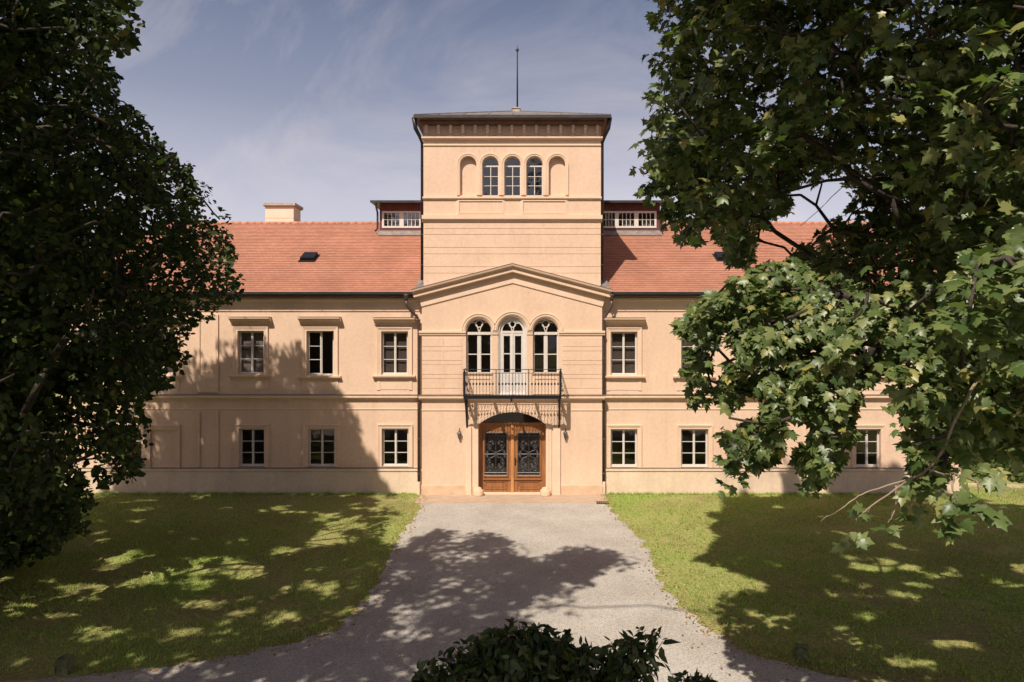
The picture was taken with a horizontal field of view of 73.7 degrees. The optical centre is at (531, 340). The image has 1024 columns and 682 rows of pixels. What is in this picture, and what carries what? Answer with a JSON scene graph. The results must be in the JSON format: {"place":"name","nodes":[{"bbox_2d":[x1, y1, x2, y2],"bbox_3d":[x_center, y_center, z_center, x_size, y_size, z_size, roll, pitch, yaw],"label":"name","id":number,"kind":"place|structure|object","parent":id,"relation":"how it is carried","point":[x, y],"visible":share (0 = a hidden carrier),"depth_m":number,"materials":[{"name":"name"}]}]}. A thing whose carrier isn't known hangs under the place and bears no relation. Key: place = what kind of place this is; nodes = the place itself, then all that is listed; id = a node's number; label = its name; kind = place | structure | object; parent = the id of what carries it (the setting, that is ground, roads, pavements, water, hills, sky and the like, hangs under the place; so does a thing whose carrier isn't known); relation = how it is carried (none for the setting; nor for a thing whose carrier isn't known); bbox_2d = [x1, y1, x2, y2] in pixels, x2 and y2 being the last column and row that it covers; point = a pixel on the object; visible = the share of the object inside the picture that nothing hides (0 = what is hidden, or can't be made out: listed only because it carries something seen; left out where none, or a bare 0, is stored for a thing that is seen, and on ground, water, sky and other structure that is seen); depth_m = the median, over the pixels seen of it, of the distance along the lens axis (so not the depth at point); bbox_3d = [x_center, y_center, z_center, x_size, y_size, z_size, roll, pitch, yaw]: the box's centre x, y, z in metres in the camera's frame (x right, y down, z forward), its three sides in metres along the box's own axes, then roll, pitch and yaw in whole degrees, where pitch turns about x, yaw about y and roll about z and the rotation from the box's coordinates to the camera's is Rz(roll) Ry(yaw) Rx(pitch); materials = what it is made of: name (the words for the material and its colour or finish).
{"place":"outdoors","nodes":[
{"label":"outdoors","id":0,"kind":"place"},
{"bbox_2d":[12,496,858,681],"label":"gravel path","id":1,"kind":"structure","parent":0,"point":[464,571],"depth_m":14.29,"materials":[{"name":"grey gravel"}]},
{"bbox_2d":[400,617,681,681],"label":"shrub","id":2,"kind":"object","parent":1,"relation":"on","point":[511,653],"visible":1,"depth_m":6.41,"materials":[{"name":"green plant"}]},
{"bbox_2d":[651,663,717,681],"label":"shrub","id":3,"kind":"object","parent":1,"relation":"on","point":[696,677],"visible":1,"depth_m":5.72,"materials":[{"name":"green plant"}]},
{"bbox_2d":[0,394,1023,681],"bbox_3d":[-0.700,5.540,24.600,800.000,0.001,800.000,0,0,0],"label":"lawn","id":4,"kind":"structure","parent":0,"point":[922,636],"depth_m":15.72,"materials":[{"name":"plant"}]},
{"bbox_2d":[0,473,93,569],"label":"shaded shrub","id":5,"kind":"object","parent":4,"relation":"on","point":[29,551],"visible":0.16,"depth_m":16.05,"materials":[{"name":"green plant"}]},
{"bbox_2d":[0,177,94,429],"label":"broadleaf tree","id":6,"kind":"object","parent":4,"relation":"on","point":[52,182],"visible":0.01,"depth_m":28.45,"materials":[{"name":"green plant"}]},
{"bbox_2d":[54,653,75,675],"bbox_3d":[-7.776,5.405,11.389,0.237,0.344,0.216,0,0,-6],"label":"boundary stone","id":7,"kind":"object","parent":4,"relation":"on","point":[64,665],"visible":1,"depth_m":11.30,"materials":[{"name":"grey stone"}]},
{"bbox_2d":[0,0,244,571],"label":"linden tree","id":8,"kind":"object","parent":4,"relation":"on","point":[129,349],"visible":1,"depth_m":12.94,"materials":[{"name":"green plant"}]},
{"bbox_2d":[62,45,960,494],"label":"manor house","id":9,"kind":"structure","parent":4,"relation":"on","point":[510,295],"depth_m":24.79,"materials":[{"name":"paint"}]},
{"bbox_2d":[109,424,144,466],"bbox_3d":[-14.659,3.799,24.891,1.286,1.555,0.258,0,0,0],"label":"window","id":10,"kind":"structure","parent":9,"relation":"in","point":[141,426],"depth_m":24.78,"materials":[{"name":"white paint"}]},
{"bbox_2d":[145,425,179,467],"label":"blind window","id":11,"kind":"structure","parent":9,"relation":"in","point":[176,428],"depth_m":24.78,"materials":[{"name":"paint"}]},
{"bbox_2d":[143,320,182,389],"bbox_3d":[-13.419,0.471,24.804,1.530,2.620,0.492,0,0,0],"label":"window","id":12,"kind":"structure","parent":9,"relation":"in","point":[176,383],"depth_m":24.80,"materials":[{"name":"white paint"}]},
{"bbox_2d":[228,317,270,389],"bbox_3d":[-10.200,0.442,24.804,1.530,2.640,0.492,0,0,0],"label":"window","id":13,"kind":"structure","parent":9,"relation":"in","point":[253,341],"depth_m":24.81,"materials":[{"name":"white paint"}]},
{"bbox_2d":[234,424,268,466],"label":"window","id":14,"kind":"structure","parent":9,"relation":"in","point":[253,427],"depth_m":24.79,"materials":[{"name":"white paint"}]},
{"bbox_2d":[297,317,340,390],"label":"window","id":15,"kind":"structure","parent":9,"relation":"in","point":[308,382],"depth_m":24.79,"materials":[{"name":"white paint"}]},
{"bbox_2d":[303,424,338,466],"bbox_3d":[-7.630,3.799,24.891,1.305,1.555,0.258,0,0,0],"label":"window","id":16,"kind":"structure","parent":9,"relation":"in","point":[322,427],"depth_m":24.79,"materials":[{"name":"white paint"}]},
{"bbox_2d":[372,317,415,389],"bbox_3d":[-4.974,0.462,24.804,1.550,2.640,0.492,0,0,0],"label":"window","id":17,"kind":"structure","parent":9,"relation":"in","point":[396,341],"depth_m":24.81,"materials":[{"name":"white paint"}]},
{"bbox_2d":[377,424,412,466],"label":"window","id":18,"kind":"structure","parent":9,"relation":"in","point":[409,427],"depth_m":24.79,"materials":[{"name":"white paint"}]},
{"bbox_2d":[466,319,491,372],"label":"arched window","id":19,"kind":"structure","parent":9,"relation":"in","point":[478,333],"depth_m":24.73,"materials":[{"name":"white paint"}]},
{"bbox_2d":[483,158,498,194],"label":"arched window","id":20,"kind":"structure","parent":9,"relation":"in","point":[490,176],"depth_m":24.83,"materials":[{"name":"white paint"}]},
{"bbox_2d":[498,317,526,394],"bbox_3d":[-0.678,0.543,24.725,1.036,2.834,0.170,0,0,0],"label":"balcony door","id":21,"kind":"structure","parent":9,"relation":"in","point":[507,376],"depth_m":24.70,"materials":[{"name":"white paint"}]},
{"bbox_2d":[479,422,545,491],"bbox_3d":[-0.687,4.049,24.875,2.431,2.958,0.170,0,0,0],"label":"entrance door","id":22,"kind":"structure","parent":9,"relation":"in","point":[510,482],"depth_m":24.87,"materials":[{"name":"brown wood"}]},
{"bbox_2d":[505,158,520,194],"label":"arched window","id":23,"kind":"structure","parent":9,"relation":"in","point":[512,176],"depth_m":24.82,"materials":[{"name":"white paint"}]},
{"bbox_2d":[526,158,542,194],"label":"arched window","id":24,"kind":"structure","parent":9,"relation":"in","point":[534,176],"depth_m":24.82,"materials":[{"name":"white paint"}]},
{"bbox_2d":[533,319,557,372],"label":"arched window","id":25,"kind":"structure","parent":9,"relation":"in","point":[545,333],"depth_m":24.73,"materials":[{"name":"white paint"}]},
{"bbox_2d":[606,425,641,467],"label":"window","id":26,"kind":"structure","parent":9,"relation":"in","point":[638,428],"depth_m":24.79,"materials":[{"name":"white paint"}]},
{"bbox_2d":[604,317,645,390],"bbox_3d":[3.364,0.476,24.804,1.550,2.649,0.492,0,0,0],"label":"window","id":27,"kind":"structure","parent":9,"relation":"in","point":[623,344],"depth_m":24.81,"materials":[{"name":"white paint"}]},
{"bbox_2d":[673,317,715,390],"bbox_3d":[5.924,0.476,24.804,1.550,2.649,0.492,0,0,0],"label":"window","id":28,"kind":"structure","parent":9,"relation":"in","point":[681,344],"depth_m":24.81,"materials":[{"name":"white paint"}]},
{"bbox_2d":[677,425,712,467],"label":"window","id":29,"kind":"structure","parent":9,"relation":"in","point":[679,427],"depth_m":24.79,"materials":[{"name":"white paint"}]},
{"bbox_2d":[771,432,783,467],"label":"window","id":30,"kind":"structure","parent":9,"relation":"in","point":[780,465],"depth_m":24.78,"materials":[{"name":"white paint"}]},
{"bbox_2d":[852,425,885,467],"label":"window","id":31,"kind":"structure","parent":9,"relation":"in","point":[859,427],"depth_m":24.79,"materials":[{"name":"white paint"}]},
{"bbox_2d":[854,336,887,389],"bbox_3d":[12.240,0.652,24.865,1.539,2.298,0.370,0,0,0],"label":"window","id":32,"kind":"structure","parent":9,"relation":"in","point":[881,386],"depth_m":24.81,"materials":[{"name":"white paint"}]},
{"bbox_2d":[793,643,810,661],"bbox_3d":[4.720,5.431,11.901,0.270,0.288,0.242,0,0,14],"label":"boundary stone","id":33,"kind":"object","parent":4,"relation":"on","point":[800,651],"visible":0.98,"depth_m":11.81,"materials":[{"name":"grey stone"}]},
{"bbox_2d":[628,0,1023,554],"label":"maple tree","id":34,"kind":"object","parent":4,"relation":"on","point":[955,335],"visible":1,"depth_m":7.77,"materials":[{"name":"green plant"}]},
{"bbox_2d":[958,457,1023,478],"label":"bush","id":35,"kind":"object","parent":4,"relation":"on","point":[993,463],"visible":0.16,"depth_m":27.75,"materials":[{"name":"green plant"}]},
{"bbox_2d":[989,458,1023,482],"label":"bush","id":36,"kind":"object","parent":4,"relation":"on","point":[1013,479],"visible":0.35,"depth_m":26.92,"materials":[{"name":"green plant"}]},
{"bbox_2d":[415,494,608,502],"bbox_3d":[-0.667,5.532,23.963,6.646,0.008,1.274,0,0,0],"label":"brick apron","id":37,"kind":"object","parent":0,"point":[552,498],"visible":1,"depth_m":23.82,"materials":[{"name":"beige stone"}]},
{"bbox_2d":[473,487,483,496],"bbox_3d":[-1.893,5.394,24.440,0.400,0.333,0.400,0,0,0],"label":"guard stone","id":38,"kind":"object","parent":37,"relation":"on","point":[478,491],"visible":1,"depth_m":24.30,"materials":[{"name":"stone"}]},
{"bbox_2d":[540,487,550,496],"bbox_3d":[0.509,5.394,24.440,0.400,0.333,0.400,0,0,0],"label":"guard stone","id":39,"kind":"object","parent":37,"relation":"on","point":[545,491],"visible":1,"depth_m":24.31,"materials":[{"name":"stone"}]},
{"bbox_2d":[0,0,1023,236],"label":"sky","id":40,"kind":"structure","parent":0,"point":[312,105],"materials":[{"name":"blue"}]},
{"bbox_2d":[1,493,1023,681],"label":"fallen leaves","id":41,"kind":"object","parent":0,"point":[319,637],"visible":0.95,"depth_m":13.29,"materials":[{"name":"plant"}]},
{"bbox_2d":[961,483,1023,487],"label":"side path","id":42,"kind":"structure","parent":0,"point":[1010,486],"depth_m":26.15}
]}

